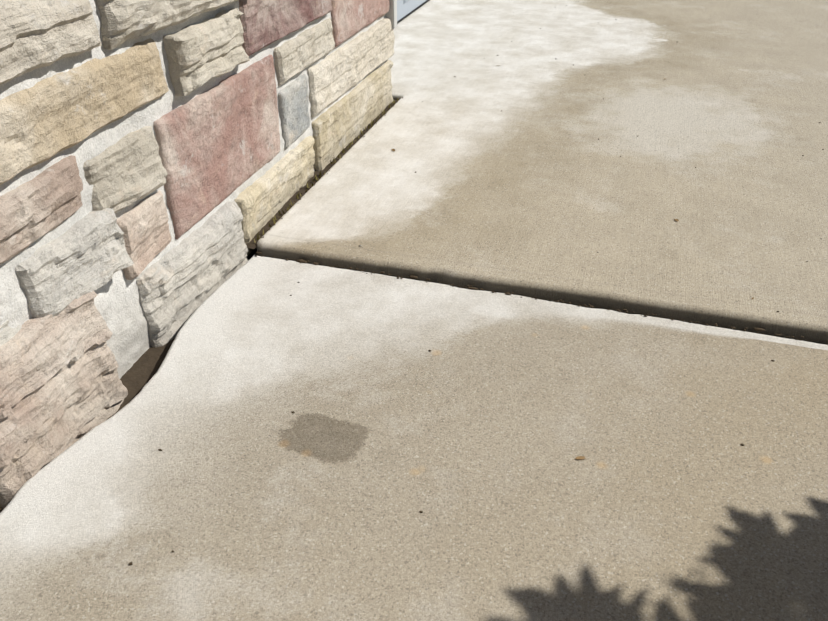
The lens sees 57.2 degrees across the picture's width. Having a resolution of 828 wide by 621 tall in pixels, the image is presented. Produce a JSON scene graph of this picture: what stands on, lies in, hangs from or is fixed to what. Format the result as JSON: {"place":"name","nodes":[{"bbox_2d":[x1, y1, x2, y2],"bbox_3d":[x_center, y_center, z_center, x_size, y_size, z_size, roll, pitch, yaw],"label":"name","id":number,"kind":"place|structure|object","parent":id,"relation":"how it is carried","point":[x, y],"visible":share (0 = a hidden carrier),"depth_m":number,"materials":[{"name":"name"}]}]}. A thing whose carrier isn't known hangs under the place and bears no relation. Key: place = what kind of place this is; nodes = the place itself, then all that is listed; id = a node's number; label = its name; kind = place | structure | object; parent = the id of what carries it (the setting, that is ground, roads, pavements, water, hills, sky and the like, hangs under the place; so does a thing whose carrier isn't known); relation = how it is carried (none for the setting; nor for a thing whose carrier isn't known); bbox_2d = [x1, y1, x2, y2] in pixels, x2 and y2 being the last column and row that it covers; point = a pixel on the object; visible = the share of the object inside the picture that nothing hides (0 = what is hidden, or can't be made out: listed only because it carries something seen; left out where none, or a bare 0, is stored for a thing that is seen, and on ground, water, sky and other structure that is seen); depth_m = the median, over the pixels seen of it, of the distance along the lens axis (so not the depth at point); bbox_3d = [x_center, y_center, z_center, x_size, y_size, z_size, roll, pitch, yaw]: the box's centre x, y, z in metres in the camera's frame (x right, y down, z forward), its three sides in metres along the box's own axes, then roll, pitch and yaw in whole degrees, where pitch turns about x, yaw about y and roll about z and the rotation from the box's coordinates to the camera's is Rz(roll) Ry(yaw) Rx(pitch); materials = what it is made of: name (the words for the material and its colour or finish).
{"place":"outdoors","nodes":[
{"label":"outdoors","id":0,"kind":"place"},
{"bbox_2d":[397,0,425,20],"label":"garage door","id":1,"kind":"structure","parent":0,"point":[405,7],"depth_m":4.31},
{"bbox_2d":[397,0,429,23],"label":"garage door seal","id":2,"kind":"object","parent":1,"relation":"attached to","point":[411,12],"depth_m":4.43,"materials":[{"name":"black rubber"}]},
{"label":"ground","id":3,"kind":"structure","parent":0,"visible":0},
{"bbox_2d":[0,337,175,512],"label":"crack dirt","id":4,"kind":"structure","parent":3,"relation":"on","point":[139,374],"depth_m":1.69,"materials":[{"name":"soil"}]},
{"bbox_2d":[0,0,394,507],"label":"stone wall","id":5,"kind":"structure","parent":3,"relation":"on","point":[63,388],"depth_m":1.57,"materials":[{"name":"beige stone"}]},
{"bbox_2d":[0,0,386,378],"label":"mortar joints","id":6,"kind":"object","parent":5,"relation":"attached to","point":[118,306],"visible":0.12,"depth_m":1.60,"materials":[{"name":"grey concrete"}]},
{"bbox_2d":[0,254,827,620],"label":"concrete slab","id":7,"kind":"structure","parent":3,"relation":"on","point":[244,494],"depth_m":1.38,"materials":[{"name":"concrete"}]},
{"bbox_2d":[129,1,827,565],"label":"debris","id":8,"kind":"object","parent":7,"relation":"on","point":[471,287],"visible":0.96,"depth_m":1.91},
{"bbox_2d":[392,65,753,458],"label":"dry leaf scraps","id":9,"kind":"object","parent":7,"relation":"on","point":[583,457],"visible":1,"depth_m":1.41,"materials":[{"name":"brown plant"}]},
{"bbox_2d":[257,0,827,344],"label":"driveway slab","id":10,"kind":"structure","parent":3,"relation":"on","point":[526,180],"depth_m":2.52,"materials":[{"name":"concrete"}]},
{"bbox_2d":[246,100,398,248],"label":"dirt strip","id":11,"kind":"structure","parent":10,"relation":"on","point":[251,244],"depth_m":2.41,"materials":[{"name":"soil"}]},
{"bbox_2d":[254,98,397,241],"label":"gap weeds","id":12,"kind":"object","parent":11,"relation":"on","point":[317,179],"visible":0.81,"depth_m":2.46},
{"bbox_3d":[-0.637,-4.384,5.974,3.450,3.000,7.900,9,34,14],"label":"garage","id":13,"kind":"object","parent":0,"visible":0},
{"bbox_2d":[385,0,396,28],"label":"door frame","id":14,"kind":"object","parent":13,"relation":"attached to","point":[391,14],"visible":0.4,"depth_m":2.94,"materials":[{"name":"paint"}]}
]}

